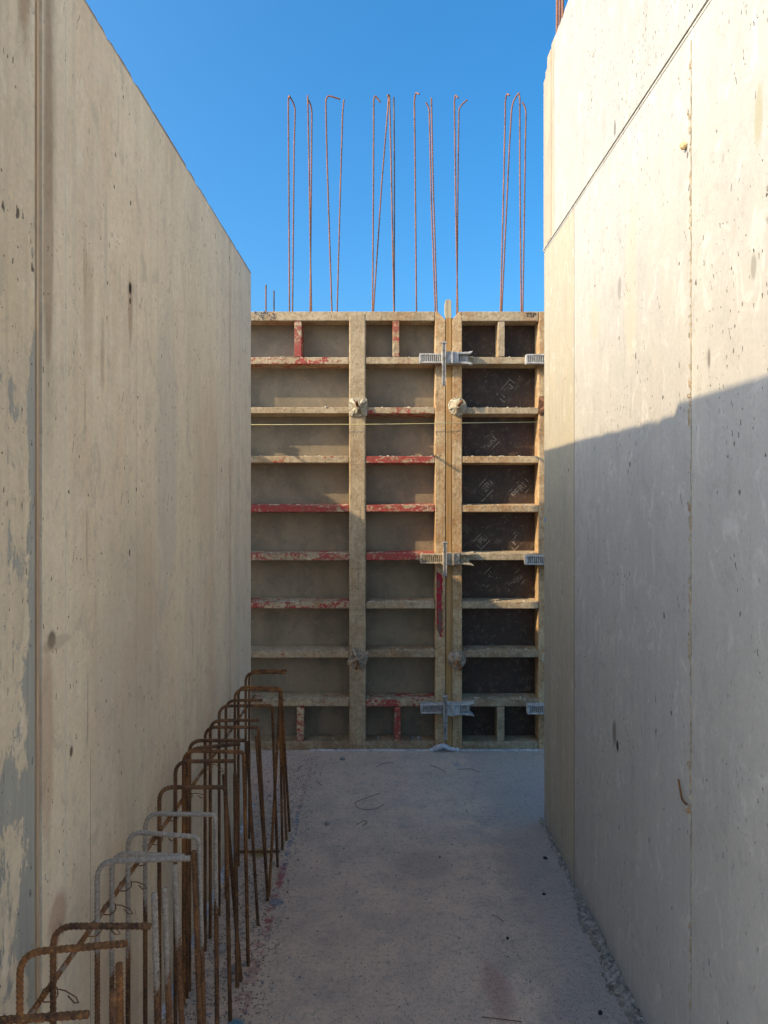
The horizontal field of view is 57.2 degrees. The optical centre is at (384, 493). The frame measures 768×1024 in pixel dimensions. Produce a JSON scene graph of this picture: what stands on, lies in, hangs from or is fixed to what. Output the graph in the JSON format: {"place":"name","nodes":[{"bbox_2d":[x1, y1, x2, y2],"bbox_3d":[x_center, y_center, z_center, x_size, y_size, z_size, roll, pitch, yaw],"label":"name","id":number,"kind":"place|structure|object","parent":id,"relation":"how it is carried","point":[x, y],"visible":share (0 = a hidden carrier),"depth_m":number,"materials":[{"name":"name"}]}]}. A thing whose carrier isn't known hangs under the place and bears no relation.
{"place":"outdoors","nodes":[
{"label":"outdoors","id":0,"kind":"place"},
{"bbox_2d":[240,850,279,852],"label":"cross bar","id":1,"kind":"object","parent":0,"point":[256,851],"visible":0.48,"depth_m":3.08,"materials":[{"name":"brown metal"}]},
{"bbox_2d":[289,95,295,311],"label":"rebar","id":2,"kind":"object","parent":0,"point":[293,200],"visible":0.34,"depth_m":4.74,"materials":[{"name":"red metal"}]},
{"bbox_2d":[85,0,567,318],"label":"sky","id":3,"kind":"structure","parent":0,"point":[218,76],"materials":[{"name":"blue"}]},
{"bbox_2d":[193,755,622,1023],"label":"gravel","id":4,"kind":"structure","parent":0,"point":[271,989],"depth_m":2.71,"materials":[{"name":"grey gravel"}]},
{"bbox_3d":[1.312,0.230,4.401,0.596,2.700,0.143,0,0,0],"label":"formwork panel","id":5,"kind":"object","parent":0,"visible":0},
{"bbox_2d":[538,396,543,414],"bbox_3d":[1.000,-0.539,4.204,0.113,0.113,0.249,3,0,0],"label":"tie plate","id":6,"kind":"object","parent":5,"relation":"attached to","point":[541,405],"visible":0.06,"depth_m":4.32,"materials":[{"name":"metal"}]},
{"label":"ground","id":7,"kind":"structure","parent":0,"visible":0},
{"bbox_2d":[161,750,630,1023],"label":"floor","id":8,"kind":"structure","parent":7,"relation":"on","point":[348,994],"depth_m":2.69,"materials":[{"name":"concrete"}]},
{"bbox_2d":[0,1010,89,1023],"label":"starter bar","id":9,"kind":"object","parent":8,"relation":"on","point":[46,1017],"visible":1,"depth_m":1.06,"materials":[{"name":"orange metal"}]},
{"bbox_2d":[16,939,127,1023],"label":"starter bar","id":10,"kind":"object","parent":8,"relation":"on","point":[60,949],"visible":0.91,"depth_m":1.19,"materials":[{"name":"orange metal"}]},
{"bbox_2d":[49,922,151,1023],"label":"starter bar","id":11,"kind":"object","parent":8,"relation":"on","point":[91,926],"visible":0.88,"depth_m":1.31,"materials":[{"name":"brown metal"}]},
{"bbox_2d":[109,989,117,1023],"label":"starter bar","id":12,"kind":"object","parent":8,"relation":"on","point":[113,1007],"visible":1,"depth_m":1.15,"materials":[{"name":"brown metal"}]},
{"bbox_2d":[115,961,123,1023],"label":"starter bar","id":13,"kind":"object","parent":8,"relation":"on","point":[119,979],"visible":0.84,"depth_m":1.20,"materials":[{"name":"orange metal"}]},
{"bbox_2d":[0,0,250,1023],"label":"concrete wall","id":14,"kind":"structure","parent":8,"relation":"on","point":[124,470],"depth_m":1.71,"materials":[{"name":"beige concrete"}]},
{"bbox_2d":[94,855,190,1023],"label":"starter bar","id":15,"kind":"object","parent":8,"relation":"on","point":[127,860],"visible":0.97,"depth_m":1.51,"materials":[{"name":"metal"}]},
{"bbox_2d":[109,851,184,1016],"bbox_3d":[-0.541,1.212,1.601,0.171,0.796,0.013,0,0,0],"label":"starter bar","id":16,"kind":"object","parent":8,"relation":"on","point":[112,904],"visible":0.7,"depth_m":1.60,"materials":[{"name":"metal"}]},
{"bbox_2d":[151,892,160,1023],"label":"starter bar","id":17,"kind":"object","parent":8,"relation":"on","point":[155,958],"visible":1,"depth_m":1.40,"materials":[{"name":"metal"}]},
{"bbox_2d":[125,830,205,1023],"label":"starter bar","id":18,"kind":"object","parent":8,"relation":"on","point":[197,838],"visible":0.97,"depth_m":1.70,"materials":[{"name":"metal"}]},
{"bbox_2d":[161,887,172,1023],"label":"starter bar","id":19,"kind":"object","parent":8,"relation":"on","point":[166,954],"visible":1,"depth_m":1.48,"materials":[{"name":"metal"}]},
{"bbox_2d":[172,864,184,1023],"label":"starter bar","id":20,"kind":"object","parent":8,"relation":"on","point":[178,950],"visible":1,"depth_m":1.55,"materials":[{"name":"metal"}]},
{"bbox_2d":[143,811,219,1023],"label":"starter bar","id":21,"kind":"object","parent":8,"relation":"on","point":[215,892],"visible":0.96,"depth_m":1.82,"materials":[{"name":"metal"}]},
{"bbox_2d":[157,785,231,1023],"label":"starter bar","id":22,"kind":"object","parent":8,"relation":"on","point":[226,847],"visible":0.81,"depth_m":1.94,"materials":[{"name":"brown metal"}]},
{"bbox_2d":[191,850,202,1023],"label":"starter bar","id":23,"kind":"object","parent":8,"relation":"on","point":[196,937],"visible":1,"depth_m":1.68,"materials":[{"name":"brown metal"}]},
{"bbox_2d":[173,759,234,1023],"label":"starter bar","id":24,"kind":"object","parent":8,"relation":"on","point":[175,847],"visible":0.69,"depth_m":2.08,"materials":[{"name":"brown metal"}]},
{"bbox_2d":[161,803,253,1019],"bbox_3d":[-0.669,1.578,2.542,0.048,0.023,2.091,0,0,0],"label":"mortar fillet","id":25,"kind":"object","parent":8,"relation":"on","point":[163,1010],"visible":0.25,"depth_m":2.71,"materials":[{"name":"grey concrete"}]},
{"bbox_2d":[185,742,239,998],"bbox_3d":[-0.540,1.194,2.207,0.174,0.832,0.013,0,0,0],"label":"starter bar","id":26,"kind":"object","parent":8,"relation":"on","point":[187,862],"visible":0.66,"depth_m":2.20,"materials":[{"name":"brown metal"}]},
{"bbox_2d":[182,749,249,1005],"bbox_3d":[-0.527,1.200,2.266,0.198,0.823,0.202,0,0,0],"label":"starter bar","id":27,"kind":"object","parent":8,"relation":"on","point":[220,751],"visible":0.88,"depth_m":2.17,"materials":[{"name":"orange metal"}]},
{"bbox_2d":[24,694,255,1023],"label":"long bar","id":28,"kind":"object","parent":27,"relation":"attached to","point":[45,992],"visible":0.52,"depth_m":1.58,"materials":[{"name":"orange metal"}]},
{"bbox_2d":[41,985,78,1003],"bbox_3d":[-0.606,0.939,1.317,0.075,0.026,0.022,0,0,0],"label":"tie wire","id":29,"kind":"object","parent":28,"relation":"attached to","point":[69,997],"visible":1,"depth_m":1.31,"materials":[{"name":"metal"}]},
{"bbox_2d":[89,930,120,936],"bbox_3d":[-0.609,0.946,1.520,0.070,0.027,0.023,0,0,0],"label":"tie wire","id":30,"kind":"object","parent":28,"relation":"attached to","point":[101,931],"visible":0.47,"depth_m":1.52,"materials":[{"name":"orange metal"}]},
{"bbox_2d":[102,902,132,914],"bbox_3d":[-0.608,0.947,1.601,0.071,0.026,0.022,0,0,0],"label":"tie wire","id":31,"kind":"object","parent":28,"relation":"attached to","point":[123,909],"visible":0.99,"depth_m":1.60,"materials":[{"name":"orange metal"}]},
{"bbox_2d":[118,879,146,891],"bbox_3d":[-0.609,0.948,1.701,0.070,0.021,0.022,0,0,0],"label":"tie wire","id":32,"kind":"object","parent":28,"relation":"attached to","point":[131,885],"visible":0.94,"depth_m":1.70,"materials":[{"name":"metal"}]},
{"bbox_2d":[188,738,244,991],"bbox_3d":[-0.536,1.194,2.236,0.181,0.832,0.013,0,0,0],"label":"starter bar","id":33,"kind":"object","parent":8,"relation":"on","point":[204,740],"visible":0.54,"depth_m":2.23,"materials":[{"name":"brown metal"}]},
{"bbox_2d":[213,943,226,954],"bbox_3d":[-0.565,1.571,2.427,0.032,0.033,0.049,0,0,42],"label":"stone","id":34,"kind":"object","parent":8,"relation":"on","point":[222,948],"visible":0.64,"depth_m":2.42,"materials":[{"name":"grey stone"}]},
{"bbox_2d":[222,774,242,981],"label":"starter bar","id":35,"kind":"object","parent":8,"relation":"on","point":[231,867],"visible":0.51,"depth_m":2.28,"materials":[{"name":"brown metal"}]},
{"bbox_2d":[231,964,234,973],"bbox_3d":[-0.499,1.572,2.326,0.035,0.026,0.045,0,0,0],"label":"stone","id":36,"kind":"object","parent":8,"relation":"on","point":[232,968],"visible":0.36,"depth_m":2.31,"materials":[{"name":"grey stone"}]},
{"bbox_2d":[208,718,258,938],"bbox_3d":[-0.536,1.205,2.503,0.180,0.811,0.012,0,0,0],"label":"starter bar","id":37,"kind":"object","parent":8,"relation":"on","point":[210,818],"visible":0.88,"depth_m":2.50,"materials":[{"name":"brown metal"}]},
{"bbox_2d":[203,725,268,951],"bbox_3d":[-0.528,1.206,2.588,0.196,0.811,0.325,0,0,0],"label":"starter bar","id":38,"kind":"object","parent":8,"relation":"on","point":[257,728],"visible":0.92,"depth_m":2.43,"materials":[{"name":"brown metal"}]},
{"bbox_2d":[233,773,238,987],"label":"starter bar","id":39,"kind":"object","parent":8,"relation":"on","point":[236,906],"visible":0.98,"depth_m":2.25,"materials":[{"name":"brown metal"}]},
{"bbox_2d":[224,699,262,898],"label":"starter bar","id":40,"kind":"object","parent":8,"relation":"on","point":[225,716],"visible":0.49,"depth_m":2.75,"materials":[{"name":"brown metal"}]},
{"bbox_2d":[217,704,278,915],"bbox_3d":[-0.521,1.201,2.814,0.211,0.823,0.364,0,0,0],"label":"starter bar","id":41,"kind":"object","parent":8,"relation":"on","point":[219,783],"visible":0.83,"depth_m":2.64,"materials":[{"name":"brown metal"}]},
{"bbox_2d":[245,741,259,925],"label":"starter bar","id":42,"kind":"object","parent":8,"relation":"on","point":[252,833],"visible":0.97,"depth_m":2.57,"materials":[{"name":"brown metal"}]},
{"bbox_2d":[233,688,281,896],"bbox_3d":[-0.526,1.208,2.835,0.200,0.805,0.172,0,0,0],"label":"starter bar","id":43,"kind":"object","parent":8,"relation":"on","point":[276,760],"visible":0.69,"depth_m":2.88,"materials":[{"name":"orange metal"}]},
{"bbox_2d":[255,736,265,883],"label":"starter bar","id":44,"kind":"object","parent":8,"relation":"on","point":[256,747],"visible":0.39,"depth_m":2.77,"materials":[{"name":"brown metal"}]},
{"bbox_2d":[237,685,290,866],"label":"starter bar","id":45,"kind":"object","parent":8,"relation":"on","point":[238,765],"visible":0.84,"depth_m":2.98,"materials":[{"name":"orange metal"}]},
{"bbox_2d":[244,671,285,796],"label":"starter bar","id":46,"kind":"object","parent":8,"relation":"on","point":[260,672],"visible":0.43,"depth_m":3.14,"materials":[{"name":"orange metal"}]},
{"bbox_2d":[265,285,266,311],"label":"rebar","id":47,"kind":"object","parent":8,"relation":"on","point":[265,298],"visible":0.06,"depth_m":4.56,"materials":[{"name":"grey metal"}]},
{"bbox_2d":[248,669,286,838],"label":"starter bar","id":48,"kind":"object","parent":8,"relation":"on","point":[249,742],"visible":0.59,"depth_m":3.22,"materials":[{"name":"orange metal"}]},
{"bbox_2d":[273,290,274,311],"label":"rebar","id":49,"kind":"object","parent":8,"relation":"on","point":[273,300],"visible":0.06,"depth_m":4.74,"materials":[{"name":"metal"}]},
{"bbox_2d":[278,696,283,849],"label":"starter bar","id":50,"kind":"object","parent":8,"relation":"on","point":[281,786],"visible":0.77,"depth_m":3.12,"materials":[{"name":"orange metal"}]},
{"bbox_2d":[281,717,287,840],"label":"starter bar","id":51,"kind":"object","parent":8,"relation":"on","point":[284,799],"visible":0.68,"depth_m":3.20,"materials":[{"name":"orange metal"}]},
{"bbox_2d":[288,95,289,311],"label":"rebar","id":52,"kind":"object","parent":8,"relation":"on","point":[288,208],"visible":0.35,"depth_m":4.56,"materials":[{"name":"red metal"}]},
{"bbox_2d":[307,95,311,311],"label":"rebar","id":53,"kind":"object","parent":8,"relation":"on","point":[309,202],"visible":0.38,"depth_m":4.56,"materials":[{"name":"red metal"}]},
{"bbox_2d":[309,101,312,311],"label":"rebar","id":54,"kind":"object","parent":8,"relation":"on","point":[311,188],"visible":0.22,"depth_m":4.74,"materials":[{"name":"red metal"}]},
{"bbox_2d":[325,95,339,311],"bbox_3d":[-0.336,-0.499,4.560,0.099,4.159,0.010,0,0,0],"label":"rebar","id":55,"kind":"object","parent":8,"relation":"on","point":[328,194],"visible":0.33,"depth_m":4.56,"materials":[{"name":"red metal"}]},
{"bbox_2d":[336,100,344,311],"bbox_3d":[-0.308,-0.535,4.740,0.078,4.231,0.010,0,0,0],"label":"rebar","id":56,"kind":"object","parent":8,"relation":"on","point":[340,205],"visible":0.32,"depth_m":4.74,"materials":[{"name":"red metal"}]},
{"bbox_2d":[251,311,445,749],"bbox_3d":[-0.344,0.228,4.397,1.438,2.704,0.151,0,0,0],"label":"formwork panel","id":57,"kind":"object","parent":8,"relation":"on","point":[347,525],"visible":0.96,"depth_m":4.46,"materials":[{"name":"metal"}]},
{"bbox_2d":[347,648,368,669],"bbox_3d":[-0.163,1.016,4.204,0.113,0.113,0.249,20,0,0],"label":"tie plate","id":58,"kind":"object","parent":57,"relation":"attached to","point":[357,659],"visible":1,"depth_m":4.32,"materials":[{"name":"grey metal"}]},
{"bbox_2d":[349,398,366,415],"bbox_3d":[-0.163,-0.529,4.204,0.113,0.113,0.249,0,0,0],"label":"tie plate","id":59,"kind":"object","parent":57,"relation":"attached to","point":[357,406],"visible":1,"depth_m":4.32,"materials":[{"name":"metal"}]},
{"bbox_2d":[251,422,519,424],"bbox_3d":[-0.605,-0.426,4.300,3.110,0.026,0.004,0,0,0],"label":"string line","id":60,"kind":"object","parent":57,"relation":"attached to","point":[374,424],"visible":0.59,"depth_m":4.30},
{"bbox_2d":[419,341,472,385],"bbox_3d":[0.373,-0.781,4.279,0.326,0.264,0.097,0,0,0],"label":"panel clamp","id":61,"kind":"object","parent":57,"relation":"attached to","point":[453,358],"visible":1,"depth_m":4.27,"materials":[{"name":"metal"}]},
{"bbox_2d":[420,695,473,739],"bbox_3d":[0.381,1.352,4.279,0.326,0.264,0.097,0,0,0],"label":"panel clamp","id":62,"kind":"object","parent":57,"relation":"attached to","point":[445,707],"visible":1,"depth_m":4.28,"materials":[{"name":"metal"}]},
{"bbox_2d":[420,542,473,576],"bbox_3d":[0.379,0.396,4.279,0.326,0.209,0.097,0,0,0],"label":"panel clamp","id":63,"kind":"object","parent":57,"relation":"attached to","point":[451,558],"visible":1,"depth_m":4.27,"materials":[{"name":"metal"}]},
{"bbox_2d":[355,793,383,809],"bbox_3d":[-0.061,1.575,3.587,0.192,0.006,0.137,0,0,-36],"label":"wire offcut","id":64,"kind":"object","parent":8,"relation":"on","point":[367,797],"visible":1,"depth_m":3.55,"materials":[{"name":"metal"}]},
{"bbox_2d":[372,95,380,311],"bbox_3d":[-0.057,-0.499,4.560,0.067,4.158,0.010,0,0,0],"label":"rebar","id":65,"kind":"object","parent":8,"relation":"on","point":[373,205],"visible":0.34,"depth_m":4.56,"materials":[{"name":"red metal"}]},
{"bbox_2d":[373,97,388,311],"bbox_3d":[-0.051,-0.548,4.740,0.168,4.256,0.010,0,0,0],"label":"rebar","id":66,"kind":"object","parent":8,"relation":"on","point":[380,204],"visible":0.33,"depth_m":4.74,"materials":[{"name":"red metal"}]},
{"bbox_2d":[387,94,394,311],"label":"rebar","id":67,"kind":"object","parent":8,"relation":"on","point":[388,95],"visible":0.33,"depth_m":4.56,"materials":[{"name":"red metal"}]},
{"bbox_2d":[393,97,394,301],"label":"rebar","id":68,"kind":"object","parent":8,"relation":"on","point":[394,185],"visible":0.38,"depth_m":4.74,"materials":[{"name":"metal"}]},
{"bbox_2d":[414,92,419,311],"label":"rebar","id":69,"kind":"object","parent":8,"relation":"on","point":[415,202],"visible":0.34,"depth_m":4.56,"materials":[{"name":"red metal"}]},
{"bbox_2d":[310,743,543,751],"bbox_3d":[0.284,1.559,4.311,1.486,0.060,0.055,0,0,0],"label":"foam seal","id":70,"kind":"object","parent":8,"relation":"on","point":[442,747],"visible":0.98,"depth_m":4.32,"materials":[{"name":"grey plastic"}]},
{"bbox_2d":[425,102,435,311],"bbox_3d":[0.325,-0.528,4.740,0.102,4.215,0.010,0,0,0],"label":"rebar","id":71,"kind":"object","parent":8,"relation":"on","point":[431,207],"visible":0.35,"depth_m":4.74,"materials":[{"name":"red metal"}]},
{"bbox_2d":[431,98,437,311],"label":"rebar","id":72,"kind":"object","parent":8,"relation":"on","point":[433,206],"visible":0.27,"depth_m":4.56,"materials":[{"name":"red metal"}]},
{"bbox_2d":[444,300,451,746],"bbox_3d":[0.392,0.193,4.393,0.042,2.774,0.124,0,0,0],"label":"timber strip","id":73,"kind":"object","parent":8,"relation":"on","point":[448,578],"visible":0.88,"depth_m":4.33,"materials":[{"name":"brown wood"}]},
{"bbox_2d":[454,95,458,313],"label":"rebar","id":74,"kind":"object","parent":8,"relation":"on","point":[455,96],"visible":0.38,"depth_m":4.56,"materials":[{"name":"red metal"}]},
{"bbox_2d":[456,99,467,314],"bbox_3d":[0.516,-0.537,4.740,0.086,4.234,0.011,0,0,0],"label":"rebar","id":75,"kind":"object","parent":8,"relation":"on","point":[458,188],"visible":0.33,"depth_m":4.74,"materials":[{"name":"red metal"}]},
{"bbox_2d":[452,312,543,749],"bbox_3d":[0.713,0.230,4.399,0.593,2.700,0.147,0,0,0],"label":"formwork panel","id":76,"kind":"object","parent":8,"relation":"on","point":[498,531],"visible":0.97,"depth_m":4.46,"materials":[{"name":"metal"}]},
{"bbox_2d":[447,650,465,670],"bbox_3d":[0.443,1.020,4.204,0.116,0.115,0.249,0,0,0],"label":"tie plate","id":77,"kind":"object","parent":76,"relation":"attached to","point":[456,659],"visible":1,"depth_m":4.31,"materials":[{"name":"grey metal"}]},
{"bbox_2d":[448,397,466,415],"bbox_3d":[0.447,-0.533,4.204,0.116,0.116,0.249,0,0,0],"label":"tie plate","id":78,"kind":"object","parent":76,"relation":"attached to","point":[457,406],"visible":1,"depth_m":4.31,"materials":[{"name":"metal"}]},
{"bbox_2d":[518,92,521,311],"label":"rebar","id":79,"kind":"object","parent":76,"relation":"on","point":[520,199],"visible":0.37,"depth_m":4.56,"materials":[{"name":"red metal"}]},
{"bbox_2d":[522,102,526,311],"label":"rebar","id":80,"kind":"object","parent":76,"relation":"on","point":[524,209],"visible":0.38,"depth_m":4.74,"materials":[{"name":"red metal"}]},
{"bbox_2d":[524,555,543,564],"bbox_3d":[1.019,0.447,4.279,0.326,0.264,0.097,0,0,0],"label":"panel clamp","id":81,"kind":"object","parent":76,"relation":"attached to","point":[533,559],"visible":0.32,"depth_m":4.28,"materials":[{"name":"metal"}]},
{"bbox_2d":[525,354,543,364],"bbox_3d":[1.023,-0.777,4.279,0.326,0.264,0.097,0,0,0],"label":"panel clamp","id":82,"kind":"object","parent":76,"relation":"attached to","point":[534,359],"visible":0.33,"depth_m":4.28,"materials":[{"name":"metal"}]},
{"bbox_2d":[526,703,543,713],"bbox_3d":[1.031,1.356,4.279,0.326,0.264,0.097,0,0,0],"label":"panel clamp","id":83,"kind":"object","parent":76,"relation":"attached to","point":[534,708],"visible":0.32,"depth_m":4.28,"materials":[{"name":"metal"}]},
{"bbox_2d":[481,1016,521,1021],"bbox_3d":[0.350,1.575,2.109,0.119,0.004,0.005,0,0,9],"label":"wire offcut","id":84,"kind":"object","parent":8,"relation":"on","point":[501,1019],"visible":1,"depth_m":2.11,"materials":[{"name":"metal"}]},
{"bbox_2d":[500,93,509,311],"bbox_3d":[0.777,-0.499,4.534,0.051,4.158,0.112,0,0,-39],"label":"rebar","id":85,"kind":"object","parent":8,"relation":"on","point":[503,201],"visible":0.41,"depth_m":4.56,"materials":[{"name":"red metal"}]},
{"bbox_2d":[501,94,517,311],"bbox_3d":[0.824,-0.558,4.740,0.161,4.276,0.010,0,0,0],"label":"rebar","id":86,"kind":"object","parent":8,"relation":"on","point":[506,203],"visible":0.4,"depth_m":4.74,"materials":[{"name":"red metal"}]},
{"bbox_2d":[539,817,578,892],"bbox_3d":[0.759,1.578,3.097,0.048,0.027,0.648,0,0,0],"label":"mortar crust","id":87,"kind":"object","parent":8,"relation":"on","point":[562,865],"visible":0.98,"depth_m":3.04},
{"bbox_2d":[573,893,646,1023],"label":"mortar spill","id":88,"kind":"object","parent":8,"relation":"on","point":[616,985],"visible":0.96,"depth_m":2.32,"materials":[{"name":"grey concrete"}]},
{"bbox_2d":[543,0,767,1023],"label":"concrete wall","id":89,"kind":"structure","parent":8,"relation":"on","point":[655,249],"depth_m":1.95,"materials":[{"name":"beige concrete"}]},
{"bbox_2d":[556,0,558,32],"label":"rebar","id":90,"kind":"object","parent":89,"relation":"on","point":[557,2],"visible":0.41,"depth_m":3.27,"materials":[{"name":"red metal"}]},
{"bbox_2d":[559,0,560,24],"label":"rebar","id":91,"kind":"object","parent":89,"relation":"on","point":[559,11],"visible":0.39,"depth_m":3.21,"materials":[{"name":"red metal"}]},
{"bbox_2d":[561,0,563,18],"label":"rebar","id":92,"kind":"object","parent":89,"relation":"on","point":[562,7],"visible":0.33,"depth_m":3.16,"materials":[{"name":"red metal"}]},
{"bbox_2d":[677,779,689,812],"bbox_3d":[0.758,0.768,1.782,0.040,0.076,0.022,0,0,44],"label":"rusty nail","id":93,"kind":"object","parent":89,"relation":"attached to","point":[686,809],"visible":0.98,"depth_m":1.78,"materials":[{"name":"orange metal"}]},
{"bbox_2d":[680,141,686,149],"bbox_3d":[0.761,-0.884,1.790,0.020,0.021,0.019,0,0,0],"label":"foam plug","id":94,"kind":"object","parent":89,"relation":"attached to","point":[683,145],"visible":1,"depth_m":1.78,"materials":[{"name":"beige plastic"}]}
]}

